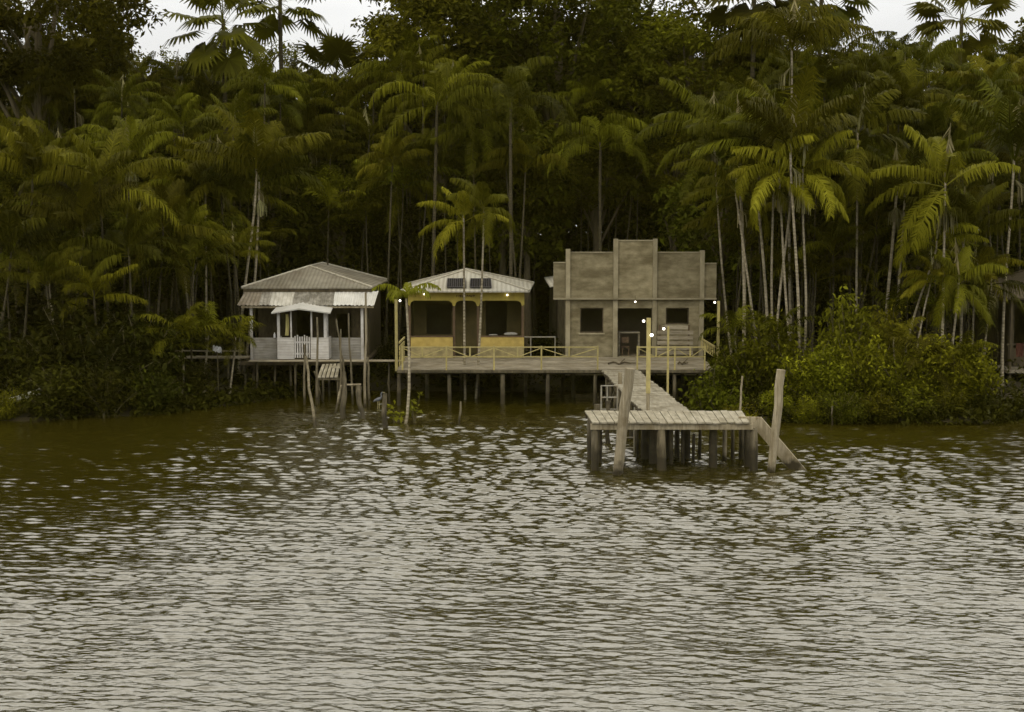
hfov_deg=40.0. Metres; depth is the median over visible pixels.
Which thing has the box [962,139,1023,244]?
palm tree
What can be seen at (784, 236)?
understory tree
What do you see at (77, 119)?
palm tree
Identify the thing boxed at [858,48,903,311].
palm tree
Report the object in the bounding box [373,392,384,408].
grey heron
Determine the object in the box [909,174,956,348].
palm tree
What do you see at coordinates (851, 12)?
fan palm
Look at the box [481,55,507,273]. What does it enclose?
palm tree
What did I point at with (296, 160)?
young palm
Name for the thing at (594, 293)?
concrete house
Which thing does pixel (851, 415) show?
shrub
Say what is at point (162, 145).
palm tree
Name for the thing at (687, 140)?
young palm
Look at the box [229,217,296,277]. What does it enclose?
young palm
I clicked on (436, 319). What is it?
yellow house
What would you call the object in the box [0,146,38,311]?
understory tree
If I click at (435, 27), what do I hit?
forest tree
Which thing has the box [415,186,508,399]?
palm tree
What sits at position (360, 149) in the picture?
young palm
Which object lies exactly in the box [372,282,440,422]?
palm sapling
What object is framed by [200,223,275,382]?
palm tree
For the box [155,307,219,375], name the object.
shrub
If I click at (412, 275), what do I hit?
understory tree
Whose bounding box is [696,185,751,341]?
palm tree
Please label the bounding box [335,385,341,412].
stake
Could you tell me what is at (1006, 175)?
palm tree
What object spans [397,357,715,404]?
timber deck
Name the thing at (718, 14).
fan palm
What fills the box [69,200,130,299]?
forest tree
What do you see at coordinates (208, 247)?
palm tree
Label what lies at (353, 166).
young palm
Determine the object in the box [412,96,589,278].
understory tree
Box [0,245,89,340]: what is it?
palm tree
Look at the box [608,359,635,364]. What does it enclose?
driftwood
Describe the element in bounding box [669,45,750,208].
palm tree
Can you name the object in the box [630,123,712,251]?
forest tree
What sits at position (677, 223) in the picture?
understory tree
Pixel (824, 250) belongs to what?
palm tree
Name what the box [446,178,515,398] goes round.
palm tree
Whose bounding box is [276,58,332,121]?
palm tree
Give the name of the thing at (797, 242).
understory tree
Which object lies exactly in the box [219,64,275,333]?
palm tree
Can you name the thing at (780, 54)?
palm tree
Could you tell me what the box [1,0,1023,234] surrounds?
sky
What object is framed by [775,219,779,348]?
young palm
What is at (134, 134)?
palm tree
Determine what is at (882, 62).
palm tree
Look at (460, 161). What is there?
young palm
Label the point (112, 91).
palm tree
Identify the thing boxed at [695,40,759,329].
palm tree
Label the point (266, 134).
palm tree
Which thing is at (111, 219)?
palm tree
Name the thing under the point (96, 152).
palm tree
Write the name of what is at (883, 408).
shrub
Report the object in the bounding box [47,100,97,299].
palm tree
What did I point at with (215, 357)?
footbridge
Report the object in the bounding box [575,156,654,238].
young palm
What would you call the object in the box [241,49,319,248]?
palm tree
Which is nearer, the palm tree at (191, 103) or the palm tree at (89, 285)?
the palm tree at (89, 285)
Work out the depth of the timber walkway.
52.51 m
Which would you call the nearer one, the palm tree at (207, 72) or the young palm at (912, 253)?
the young palm at (912, 253)
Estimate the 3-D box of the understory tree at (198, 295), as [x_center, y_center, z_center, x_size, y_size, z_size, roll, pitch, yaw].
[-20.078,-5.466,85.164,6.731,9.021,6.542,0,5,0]
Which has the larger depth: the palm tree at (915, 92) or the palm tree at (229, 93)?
the palm tree at (229, 93)
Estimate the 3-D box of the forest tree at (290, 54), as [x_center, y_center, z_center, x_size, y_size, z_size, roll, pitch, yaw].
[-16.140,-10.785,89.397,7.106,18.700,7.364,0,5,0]
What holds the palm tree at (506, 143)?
on the ground
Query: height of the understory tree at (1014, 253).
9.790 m
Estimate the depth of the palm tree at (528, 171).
77.19 m
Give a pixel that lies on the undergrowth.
(995, 411)
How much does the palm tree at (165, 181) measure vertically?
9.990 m
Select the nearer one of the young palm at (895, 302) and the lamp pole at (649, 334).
the lamp pole at (649, 334)
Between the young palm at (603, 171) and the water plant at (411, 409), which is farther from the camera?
the young palm at (603, 171)
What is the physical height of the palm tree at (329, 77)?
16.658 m
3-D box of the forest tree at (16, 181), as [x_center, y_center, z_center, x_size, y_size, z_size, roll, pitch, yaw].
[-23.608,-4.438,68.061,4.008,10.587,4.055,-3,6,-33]
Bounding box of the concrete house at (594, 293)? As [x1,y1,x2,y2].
[544,239,716,375]
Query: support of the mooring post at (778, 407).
in the water
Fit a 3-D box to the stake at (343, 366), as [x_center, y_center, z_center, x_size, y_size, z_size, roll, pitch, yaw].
[-7.418,-0.263,61.134,0.463,2.710,0.098,0,5,0]
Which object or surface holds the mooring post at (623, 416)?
in the water
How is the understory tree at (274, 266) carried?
on the ground
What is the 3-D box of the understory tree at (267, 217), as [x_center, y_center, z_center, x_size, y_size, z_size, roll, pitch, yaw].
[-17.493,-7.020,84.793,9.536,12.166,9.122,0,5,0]
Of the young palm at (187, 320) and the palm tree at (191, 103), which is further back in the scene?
the palm tree at (191, 103)
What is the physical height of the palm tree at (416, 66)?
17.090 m
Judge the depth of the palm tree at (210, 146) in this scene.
75.81 m
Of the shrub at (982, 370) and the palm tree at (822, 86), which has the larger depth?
the palm tree at (822, 86)
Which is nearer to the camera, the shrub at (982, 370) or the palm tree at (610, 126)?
the shrub at (982, 370)
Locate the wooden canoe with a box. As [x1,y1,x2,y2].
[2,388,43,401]
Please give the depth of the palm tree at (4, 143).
72.21 m
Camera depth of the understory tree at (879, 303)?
80.19 m
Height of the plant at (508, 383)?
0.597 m
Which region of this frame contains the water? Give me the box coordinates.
[0,389,1023,711]
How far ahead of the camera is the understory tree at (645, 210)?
83.14 m
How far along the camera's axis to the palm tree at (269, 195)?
75.58 m
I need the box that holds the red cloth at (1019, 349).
[1016,343,1023,356]
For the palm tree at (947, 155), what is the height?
11.700 m
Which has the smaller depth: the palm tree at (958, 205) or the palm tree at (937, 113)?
the palm tree at (958, 205)
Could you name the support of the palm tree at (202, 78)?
on the ground
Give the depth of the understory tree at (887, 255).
74.17 m
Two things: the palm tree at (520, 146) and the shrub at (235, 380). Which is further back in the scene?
the palm tree at (520, 146)
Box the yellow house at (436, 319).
[400,268,533,357]
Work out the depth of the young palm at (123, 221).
66.54 m
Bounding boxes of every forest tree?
[0,0,34,113]
[0,0,167,318]
[0,156,51,330]
[27,0,138,305]
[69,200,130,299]
[125,45,187,80]
[147,54,250,121]
[219,39,306,330]
[284,157,389,266]
[342,39,415,329]
[347,0,530,274]
[352,0,599,249]
[448,0,667,340]
[477,136,592,352]
[541,106,656,251]
[563,0,721,239]
[579,4,786,247]
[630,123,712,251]
[775,33,874,326]
[850,38,967,86]
[1001,17,1023,108]
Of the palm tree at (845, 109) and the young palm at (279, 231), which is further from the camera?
the palm tree at (845, 109)
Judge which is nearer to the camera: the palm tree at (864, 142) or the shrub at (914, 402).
the shrub at (914, 402)
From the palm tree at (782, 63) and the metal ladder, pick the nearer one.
the metal ladder
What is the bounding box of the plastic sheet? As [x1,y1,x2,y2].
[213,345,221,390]
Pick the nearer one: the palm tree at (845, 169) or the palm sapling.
the palm sapling
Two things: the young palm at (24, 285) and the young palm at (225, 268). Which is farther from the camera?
the young palm at (225, 268)
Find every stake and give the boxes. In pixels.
[303,344,305,404]
[305,356,316,426]
[314,371,323,401]
[315,317,318,403]
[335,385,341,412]
[336,319,346,380]
[339,329,341,403]
[348,313,353,403]
[363,292,366,406]
[367,357,370,405]
[387,375,389,403]
[458,402,461,424]
[739,376,742,410]
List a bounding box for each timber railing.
[399,337,404,365]
[402,346,598,369]
[636,346,705,369]
[701,338,715,355]
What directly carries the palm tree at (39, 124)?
on the ground
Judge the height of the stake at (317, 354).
4.918 m
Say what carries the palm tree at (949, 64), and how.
on the ground
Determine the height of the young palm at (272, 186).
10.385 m
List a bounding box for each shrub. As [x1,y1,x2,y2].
[0,280,105,357]
[0,286,125,379]
[0,310,34,394]
[0,327,63,405]
[0,382,31,419]
[10,359,98,421]
[50,311,179,408]
[57,282,169,334]
[73,363,144,417]
[78,298,198,381]
[120,363,193,411]
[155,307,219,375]
[172,359,217,393]
[216,376,248,385]
[373,341,406,377]
[524,332,562,355]
[678,355,752,414]
[704,333,776,403]
[706,331,753,366]
[717,396,764,416]
[735,309,811,398]
[754,386,794,421]
[758,331,854,403]
[786,395,829,423]
[793,343,863,400]
[808,284,886,396]
[811,387,873,424]
[831,330,915,403]
[854,299,926,367]
[855,340,953,409]
[855,388,903,423]
[894,387,939,421]
[899,329,984,407]
[923,385,972,418]
[951,334,1009,408]
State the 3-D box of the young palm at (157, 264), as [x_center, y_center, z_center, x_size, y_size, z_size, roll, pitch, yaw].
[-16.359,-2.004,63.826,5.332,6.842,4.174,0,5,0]
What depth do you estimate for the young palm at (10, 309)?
64.11 m
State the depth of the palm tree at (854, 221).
69.73 m
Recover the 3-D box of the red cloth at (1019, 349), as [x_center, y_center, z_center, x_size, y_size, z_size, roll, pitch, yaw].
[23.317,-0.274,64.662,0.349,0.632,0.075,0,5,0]
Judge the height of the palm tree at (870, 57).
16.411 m
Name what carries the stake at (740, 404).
in the water
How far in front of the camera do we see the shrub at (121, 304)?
65.55 m
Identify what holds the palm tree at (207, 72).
on the ground
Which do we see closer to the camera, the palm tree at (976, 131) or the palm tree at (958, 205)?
the palm tree at (958, 205)
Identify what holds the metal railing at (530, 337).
on the timber deck
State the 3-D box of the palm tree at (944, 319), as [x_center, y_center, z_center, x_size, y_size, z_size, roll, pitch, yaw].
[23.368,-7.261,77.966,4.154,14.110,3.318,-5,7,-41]
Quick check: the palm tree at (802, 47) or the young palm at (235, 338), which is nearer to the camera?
the young palm at (235, 338)
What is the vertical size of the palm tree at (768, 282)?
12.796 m
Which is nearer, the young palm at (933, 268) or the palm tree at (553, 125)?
the young palm at (933, 268)
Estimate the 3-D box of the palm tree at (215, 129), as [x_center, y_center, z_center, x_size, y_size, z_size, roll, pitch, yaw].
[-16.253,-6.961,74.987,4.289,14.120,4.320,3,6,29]
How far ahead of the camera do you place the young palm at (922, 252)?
65.88 m
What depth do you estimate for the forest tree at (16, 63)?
74.62 m
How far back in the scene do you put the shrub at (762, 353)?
58.42 m
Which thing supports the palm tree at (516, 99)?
on the ground
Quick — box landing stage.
[318,363,341,402]
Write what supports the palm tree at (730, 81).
on the ground
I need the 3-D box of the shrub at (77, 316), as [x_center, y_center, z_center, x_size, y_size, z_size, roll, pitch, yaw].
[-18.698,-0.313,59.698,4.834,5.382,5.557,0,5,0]
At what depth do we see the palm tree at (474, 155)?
77.04 m
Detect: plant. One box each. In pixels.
[387,400,404,422]
[409,392,423,422]
[499,378,520,388]
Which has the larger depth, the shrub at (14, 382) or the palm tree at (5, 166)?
the palm tree at (5, 166)
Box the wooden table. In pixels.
[618,331,639,354]
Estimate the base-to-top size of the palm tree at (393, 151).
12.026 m
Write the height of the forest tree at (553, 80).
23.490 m
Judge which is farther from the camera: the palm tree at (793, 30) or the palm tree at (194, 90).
the palm tree at (194, 90)
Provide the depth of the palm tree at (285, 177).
66.96 m
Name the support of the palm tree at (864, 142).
on the ground
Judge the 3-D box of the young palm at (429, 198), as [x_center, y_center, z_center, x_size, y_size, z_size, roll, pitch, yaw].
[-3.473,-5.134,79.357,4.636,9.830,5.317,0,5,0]
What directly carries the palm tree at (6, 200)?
on the ground
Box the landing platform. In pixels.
[585,410,757,470]
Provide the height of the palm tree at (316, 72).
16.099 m
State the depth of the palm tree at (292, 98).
82.48 m
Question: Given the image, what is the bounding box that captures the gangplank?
[738,416,805,469]
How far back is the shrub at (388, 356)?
68.48 m
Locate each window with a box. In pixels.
[579,308,604,334]
[664,308,688,325]
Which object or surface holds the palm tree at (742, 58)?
on the ground
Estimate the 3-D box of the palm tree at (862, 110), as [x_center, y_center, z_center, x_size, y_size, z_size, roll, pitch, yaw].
[15.684,-5.657,64.376,6.030,13.828,6.174,0,5,0]
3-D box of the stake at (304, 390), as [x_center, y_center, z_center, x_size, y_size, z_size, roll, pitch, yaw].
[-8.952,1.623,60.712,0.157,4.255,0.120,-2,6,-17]
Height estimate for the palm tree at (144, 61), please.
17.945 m
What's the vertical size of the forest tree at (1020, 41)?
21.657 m
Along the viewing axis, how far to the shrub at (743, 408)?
56.20 m
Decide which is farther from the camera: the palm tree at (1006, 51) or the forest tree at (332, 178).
the palm tree at (1006, 51)
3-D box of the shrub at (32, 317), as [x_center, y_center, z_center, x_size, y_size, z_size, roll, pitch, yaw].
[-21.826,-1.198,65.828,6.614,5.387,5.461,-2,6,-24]
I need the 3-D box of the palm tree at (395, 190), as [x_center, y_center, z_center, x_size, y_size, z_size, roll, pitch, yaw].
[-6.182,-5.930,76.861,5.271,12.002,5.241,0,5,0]
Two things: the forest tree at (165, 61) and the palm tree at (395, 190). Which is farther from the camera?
the forest tree at (165, 61)
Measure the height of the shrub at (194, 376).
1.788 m
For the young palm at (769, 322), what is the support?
on the ground
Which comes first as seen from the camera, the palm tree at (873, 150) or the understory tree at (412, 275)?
the palm tree at (873, 150)
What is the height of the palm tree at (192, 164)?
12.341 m
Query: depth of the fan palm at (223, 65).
77.55 m
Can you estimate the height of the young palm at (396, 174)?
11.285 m
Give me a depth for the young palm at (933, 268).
69.82 m
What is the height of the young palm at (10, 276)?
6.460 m
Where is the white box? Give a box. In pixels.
[504,332,516,335]
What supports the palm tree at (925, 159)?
on the ground
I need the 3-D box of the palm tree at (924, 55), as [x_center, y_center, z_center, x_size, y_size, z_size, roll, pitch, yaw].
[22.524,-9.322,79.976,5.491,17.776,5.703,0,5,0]
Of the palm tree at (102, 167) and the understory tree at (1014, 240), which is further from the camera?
the understory tree at (1014, 240)
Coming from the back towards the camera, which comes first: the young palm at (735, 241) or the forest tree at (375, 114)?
the forest tree at (375, 114)
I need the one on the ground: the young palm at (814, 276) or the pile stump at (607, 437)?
the young palm at (814, 276)
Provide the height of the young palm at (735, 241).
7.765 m
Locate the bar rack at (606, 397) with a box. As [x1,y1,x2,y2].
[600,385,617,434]
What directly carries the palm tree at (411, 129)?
on the ground
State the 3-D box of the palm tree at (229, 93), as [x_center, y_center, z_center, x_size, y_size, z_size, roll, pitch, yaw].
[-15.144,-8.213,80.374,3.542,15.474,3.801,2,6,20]
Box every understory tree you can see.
[0,99,60,326]
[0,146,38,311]
[11,123,166,306]
[96,150,225,325]
[124,127,224,318]
[173,257,224,316]
[191,145,288,313]
[200,138,348,290]
[265,113,432,272]
[281,184,392,276]
[348,173,452,339]
[360,201,471,312]
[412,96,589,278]
[451,199,543,285]
[519,193,619,297]
[565,139,708,251]
[615,136,732,274]
[644,144,800,342]
[695,157,843,342]
[699,112,841,289]
[792,188,895,321]
[818,112,927,311]
[830,230,946,332]
[855,215,985,352]
[892,146,1023,341]
[899,198,1023,334]
[978,178,1023,279]
[996,190,1023,269]
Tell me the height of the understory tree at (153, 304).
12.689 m
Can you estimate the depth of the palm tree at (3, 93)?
79.36 m
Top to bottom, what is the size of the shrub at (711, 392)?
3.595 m
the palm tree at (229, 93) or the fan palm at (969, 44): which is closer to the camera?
the palm tree at (229, 93)
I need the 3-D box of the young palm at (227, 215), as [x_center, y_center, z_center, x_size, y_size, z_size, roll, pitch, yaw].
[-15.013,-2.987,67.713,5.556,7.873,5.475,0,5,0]
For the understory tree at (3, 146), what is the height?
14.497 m
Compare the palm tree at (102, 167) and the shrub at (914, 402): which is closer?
the shrub at (914, 402)
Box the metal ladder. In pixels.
[626,408,634,452]
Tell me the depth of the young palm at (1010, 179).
75.03 m
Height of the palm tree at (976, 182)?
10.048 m
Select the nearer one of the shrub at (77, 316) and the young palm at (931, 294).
the shrub at (77, 316)
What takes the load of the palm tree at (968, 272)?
on the ground
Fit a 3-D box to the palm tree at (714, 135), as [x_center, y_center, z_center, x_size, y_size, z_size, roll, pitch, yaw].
[10.937,-4.726,62.846,5.302,12.376,4.774,-3,6,-29]
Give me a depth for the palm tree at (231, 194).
67.91 m
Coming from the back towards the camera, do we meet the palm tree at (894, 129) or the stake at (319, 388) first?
the palm tree at (894, 129)
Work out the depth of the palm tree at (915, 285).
60.48 m
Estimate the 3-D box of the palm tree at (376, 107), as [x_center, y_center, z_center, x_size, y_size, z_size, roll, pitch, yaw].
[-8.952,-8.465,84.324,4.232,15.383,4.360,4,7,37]
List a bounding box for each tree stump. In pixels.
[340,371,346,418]
[356,385,364,418]
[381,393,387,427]
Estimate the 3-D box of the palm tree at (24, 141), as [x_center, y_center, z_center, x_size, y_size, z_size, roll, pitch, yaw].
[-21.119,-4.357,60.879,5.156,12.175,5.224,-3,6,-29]
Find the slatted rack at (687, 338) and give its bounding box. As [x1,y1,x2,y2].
[657,325,692,355]
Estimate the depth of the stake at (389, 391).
61.38 m
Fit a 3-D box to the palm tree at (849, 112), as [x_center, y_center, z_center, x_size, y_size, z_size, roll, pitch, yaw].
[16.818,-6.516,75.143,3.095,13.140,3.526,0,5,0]
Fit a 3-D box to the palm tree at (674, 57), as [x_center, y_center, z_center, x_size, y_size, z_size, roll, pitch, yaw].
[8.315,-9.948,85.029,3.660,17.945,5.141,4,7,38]
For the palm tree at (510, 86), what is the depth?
70.68 m
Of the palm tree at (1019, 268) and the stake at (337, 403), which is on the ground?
the palm tree at (1019, 268)
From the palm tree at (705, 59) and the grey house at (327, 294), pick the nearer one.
the grey house at (327, 294)
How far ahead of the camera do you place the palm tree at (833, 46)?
76.48 m
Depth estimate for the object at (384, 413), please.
53.68 m
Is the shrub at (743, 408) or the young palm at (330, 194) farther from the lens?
the young palm at (330, 194)
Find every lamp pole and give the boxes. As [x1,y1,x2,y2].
[395,298,400,370]
[642,318,652,409]
[663,326,668,393]
[714,300,719,370]
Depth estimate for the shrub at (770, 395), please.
55.66 m
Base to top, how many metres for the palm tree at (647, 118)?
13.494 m
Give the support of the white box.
on the yellow house at (436, 319)
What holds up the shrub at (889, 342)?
on the ground
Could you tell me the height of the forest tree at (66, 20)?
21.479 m
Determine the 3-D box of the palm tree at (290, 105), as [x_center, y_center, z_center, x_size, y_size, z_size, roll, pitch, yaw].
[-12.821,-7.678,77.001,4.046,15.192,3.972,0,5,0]
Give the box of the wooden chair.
[621,337,629,355]
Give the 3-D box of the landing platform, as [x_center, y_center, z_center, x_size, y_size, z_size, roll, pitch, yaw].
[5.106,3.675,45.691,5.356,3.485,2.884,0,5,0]
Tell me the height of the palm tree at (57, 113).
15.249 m
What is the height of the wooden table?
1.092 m
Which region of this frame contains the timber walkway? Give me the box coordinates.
[602,370,688,453]
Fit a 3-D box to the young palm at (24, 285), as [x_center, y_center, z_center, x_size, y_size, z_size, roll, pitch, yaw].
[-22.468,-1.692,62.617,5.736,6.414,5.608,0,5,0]
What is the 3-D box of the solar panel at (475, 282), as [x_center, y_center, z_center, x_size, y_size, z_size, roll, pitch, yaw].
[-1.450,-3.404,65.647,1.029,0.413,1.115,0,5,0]
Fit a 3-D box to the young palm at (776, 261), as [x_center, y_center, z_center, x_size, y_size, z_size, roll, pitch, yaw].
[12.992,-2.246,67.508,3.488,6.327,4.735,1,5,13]
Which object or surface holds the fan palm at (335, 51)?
on the ground
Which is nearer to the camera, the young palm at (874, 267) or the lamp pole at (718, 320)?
the lamp pole at (718, 320)
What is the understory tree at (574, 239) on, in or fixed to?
on the ground
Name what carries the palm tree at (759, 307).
on the ground
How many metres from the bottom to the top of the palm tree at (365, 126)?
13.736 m
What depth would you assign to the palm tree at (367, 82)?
79.53 m
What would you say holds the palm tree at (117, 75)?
on the ground
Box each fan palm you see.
[158,0,277,344]
[235,0,328,272]
[284,23,370,262]
[690,0,800,339]
[784,0,878,334]
[903,0,1019,63]
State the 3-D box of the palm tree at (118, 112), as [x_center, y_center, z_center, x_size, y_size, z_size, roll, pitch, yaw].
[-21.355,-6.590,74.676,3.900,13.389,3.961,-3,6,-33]
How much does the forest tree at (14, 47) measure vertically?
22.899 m
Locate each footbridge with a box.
[174,350,250,385]
[248,360,398,396]
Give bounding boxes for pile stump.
[594,404,599,410]
[605,401,609,443]
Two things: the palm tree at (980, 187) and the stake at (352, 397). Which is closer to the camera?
the stake at (352, 397)
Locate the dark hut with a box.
[970,270,1023,380]
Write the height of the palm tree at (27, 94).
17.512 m
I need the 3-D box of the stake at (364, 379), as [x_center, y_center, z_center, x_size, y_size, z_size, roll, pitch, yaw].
[-6.260,0.289,60.081,0.202,6.005,0.119,0,5,0]
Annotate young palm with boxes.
[0,230,108,324]
[0,249,66,373]
[0,254,40,297]
[0,303,17,318]
[2,218,92,296]
[22,222,117,314]
[58,249,158,283]
[95,236,211,316]
[108,313,218,365]
[109,197,228,316]
[127,228,252,366]
[131,301,233,393]
[145,168,198,302]
[145,250,185,312]
[150,212,249,361]
[163,301,258,392]
[180,227,265,364]
[201,315,266,393]
[209,176,298,352]
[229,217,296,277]
[244,181,292,337]
[284,151,315,169]
[291,126,371,260]
[300,177,366,259]
[318,185,405,273]
[338,146,433,347]
[352,148,462,350]
[360,159,442,272]
[405,143,486,272]
[411,187,458,274]
[454,214,533,272]
[458,152,499,273]
[471,164,593,345]
[475,163,580,277]
[549,151,633,251]
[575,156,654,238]
[681,116,727,310]
[688,212,791,316]
[698,305,761,349]
[744,305,830,367]
[748,244,820,294]
[773,238,881,351]
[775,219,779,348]
[787,188,841,360]
[791,189,830,348]
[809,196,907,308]
[825,172,863,306]
[840,284,939,335]
[845,178,910,310]
[847,125,906,314]
[850,310,930,360]
[870,228,978,346]
[882,151,967,333]
[883,171,1003,340]
[884,282,995,351]
[888,333,971,395]
[925,330,1001,365]
[932,208,988,345]
[965,160,1023,267]
[975,122,1009,258]
[1003,156,1023,190]
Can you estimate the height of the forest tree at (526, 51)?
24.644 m
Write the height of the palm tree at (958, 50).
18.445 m
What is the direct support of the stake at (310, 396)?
in the water
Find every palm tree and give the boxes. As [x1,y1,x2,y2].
[0,31,98,129]
[0,85,20,100]
[0,111,47,295]
[0,115,92,346]
[0,134,50,291]
[0,157,25,175]
[0,184,46,331]
[0,210,83,330]
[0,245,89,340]
[1,178,134,309]
[2,116,121,308]
[3,174,156,296]
[7,135,90,308]
[11,176,138,309]
[17,127,187,329]
[19,59,124,132]
[19,90,96,302]
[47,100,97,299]
[50,176,132,311]
[54,259,148,333]
[59,207,179,325]
[64,106,147,305]
[67,111,138,304]
[70,145,148,317]
[76,72,152,109]
[78,115,174,320]
[80,88,157,303]
[81,69,162,165]
[84,99,178,136]
[95,66,203,102]
[104,202,192,324]
[115,178,232,372]
[116,115,189,318]
[120,57,177,310]
[127,50,155,310]
[127,149,197,326]
[128,60,139,65]
[136,83,207,316]
[138,49,213,315]
[139,211,226,315]
[141,96,220,282]
[145,69,219,314]
[146,158,255,366]
[147,178,265,363]
[149,80,207,312]
[149,158,247,309]
[149,201,219,352]
[152,133,241,353]
[163,90,237,354]
[166,52,248,106]
[166,119,286,370]
[169,59,260,313]
[171,61,257,342]
[175,120,234,295]
[180,106,331,375]
[183,88,277,355]
[187,71,244,335]
[196,132,325,374]
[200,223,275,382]
[206,76,278,342]
[215,99,286,337]
[219,49,313,279]
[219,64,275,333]
[224,150,297,321]
[238,69,305,232]
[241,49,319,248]
[244,76,314,273]
[252,85,335,265]
[261,67,363,258]
[274,95,330,183]
[275,103,358,264]
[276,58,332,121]
[297,131,366,255]
[300,68,383,267]
[302,71,344,93]
[322,101,388,197]
[333,59,406,271]
[335,106,416,271]
[337,28,443,268]
[349,135,444,350]
[356,74,394,272]
[356,134,432,359]
[368,62,507,275]
[368,76,384,330]
[375,44,470,272]
[392,85,446,238]
[394,128,468,278]
[412,55,493,269]
[414,52,497,272]
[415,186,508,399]
[423,87,521,269]
[438,77,497,242]
[442,55,576,276]
[443,128,508,266]
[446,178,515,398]
[451,82,540,275]
[470,133,540,277]
[474,138,567,278]
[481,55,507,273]
[481,146,545,227]
[498,118,555,275]
[508,59,537,334]
[513,45,586,117]
[538,33,626,251]
[544,112,652,251]
[553,75,629,251]
[554,67,659,251]
[573,100,629,115]
[595,23,671,228]
[602,113,670,239]
[632,77,789,357]
[641,77,707,250]
[645,49,686,219]
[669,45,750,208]
[669,49,727,218]
[670,157,789,349]
[678,88,785,341]
[679,193,809,341]
[688,76,790,339]
[690,52,798,345]
[690,83,846,346]
[693,54,725,216]
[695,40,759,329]
[695,107,820,344]
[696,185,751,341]
[707,0,874,357]
[720,43,796,244]
[724,126,860,342]
[725,147,761,353]
[729,169,819,346]
[730,129,836,340]
[731,122,872,360]
[735,65,860,359]
[737,187,794,331]
[742,34,846,353]
[753,247,755,326]
[755,41,817,315]
[763,36,799,81]
[767,214,770,312]
[768,52,860,324]
[770,119,853,336]
[771,52,869,337]
[777,35,841,331]
[780,52,874,324]
[785,163,864,354]
[791,203,900,332]
[799,76,930,340]
[801,84,885,280]
[802,11,896,335]
[813,81,889,315]
[816,186,887,261]
[819,110,855,330]
[821,42,865,324]
[825,127,891,329]
[828,50,916,130]
[831,108,854,322]
[831,140,988,328]
[831,195,914,334]
[833,128,901,290]
[836,142,957,337]
[848,135,919,320]
[852,44,937,325]
[852,54,881,345]
[852,84,972,326]
[857,33,929,323]
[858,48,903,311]
[859,58,953,323]
[865,123,1020,341]
[866,82,947,321]
[868,30,968,74]
[871,162,961,322]
[883,98,982,341]
[887,161,999,333]
[891,100,946,346]
[893,211,989,350]
[896,246,966,347]
[902,174,1023,341]
[902,238,1008,344]
[905,34,964,333]
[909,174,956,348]
[909,240,1023,344]
[912,123,952,339]
[916,119,1000,335]
[919,129,1023,344]
[920,48,971,135]
[921,93,1003,337]
[923,60,974,330]
[925,168,1001,343]
[929,126,998,337]
[936,54,980,329]
[944,54,1023,254]
[944,74,1011,342]
[946,63,1023,264]
[946,77,1023,385]
[947,56,1023,267]
[948,243,1023,353]
[949,45,1019,245]
[952,172,1016,255]
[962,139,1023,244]
[968,179,1017,372]
[977,42,1022,255]
[1003,54,1023,271]
[1004,104,1023,270]
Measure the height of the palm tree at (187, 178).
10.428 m
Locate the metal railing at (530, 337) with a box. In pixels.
[524,336,555,357]
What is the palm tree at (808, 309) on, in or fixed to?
on the ground
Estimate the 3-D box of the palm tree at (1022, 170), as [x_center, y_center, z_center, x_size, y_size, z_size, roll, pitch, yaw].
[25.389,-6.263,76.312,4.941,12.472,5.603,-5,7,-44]
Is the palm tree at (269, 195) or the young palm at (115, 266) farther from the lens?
the palm tree at (269, 195)
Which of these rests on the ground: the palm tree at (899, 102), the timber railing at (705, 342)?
the palm tree at (899, 102)
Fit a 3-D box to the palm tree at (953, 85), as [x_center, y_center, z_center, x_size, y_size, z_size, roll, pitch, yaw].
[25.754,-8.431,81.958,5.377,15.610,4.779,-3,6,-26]
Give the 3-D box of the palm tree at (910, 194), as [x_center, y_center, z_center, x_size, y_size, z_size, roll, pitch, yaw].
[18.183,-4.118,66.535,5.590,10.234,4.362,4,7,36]
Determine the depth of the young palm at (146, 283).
70.12 m
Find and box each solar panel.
[447,278,465,287]
[470,278,491,287]
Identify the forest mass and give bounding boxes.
[0,72,1023,332]
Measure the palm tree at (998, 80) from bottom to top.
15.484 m
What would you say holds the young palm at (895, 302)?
on the ground
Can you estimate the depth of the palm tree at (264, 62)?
74.26 m
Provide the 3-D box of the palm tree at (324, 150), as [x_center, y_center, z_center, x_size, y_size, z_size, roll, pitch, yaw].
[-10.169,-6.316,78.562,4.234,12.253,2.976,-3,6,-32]
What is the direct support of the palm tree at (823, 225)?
on the ground
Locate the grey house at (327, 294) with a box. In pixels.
[237,260,387,395]
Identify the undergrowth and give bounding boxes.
[0,315,1023,425]
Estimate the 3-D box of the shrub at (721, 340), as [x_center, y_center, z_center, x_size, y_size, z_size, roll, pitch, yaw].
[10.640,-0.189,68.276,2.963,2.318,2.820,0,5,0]
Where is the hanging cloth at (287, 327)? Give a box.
[285,314,288,335]
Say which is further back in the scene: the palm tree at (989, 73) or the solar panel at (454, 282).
the palm tree at (989, 73)
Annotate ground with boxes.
[1,317,1023,423]
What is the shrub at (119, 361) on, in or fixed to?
on the ground
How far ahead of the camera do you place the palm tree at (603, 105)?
85.19 m
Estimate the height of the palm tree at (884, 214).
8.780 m
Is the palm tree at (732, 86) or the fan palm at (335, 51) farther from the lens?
the fan palm at (335, 51)
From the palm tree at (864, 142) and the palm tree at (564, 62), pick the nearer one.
the palm tree at (864, 142)
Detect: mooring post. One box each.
[613,368,634,475]
[767,369,785,471]
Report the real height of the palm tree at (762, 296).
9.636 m

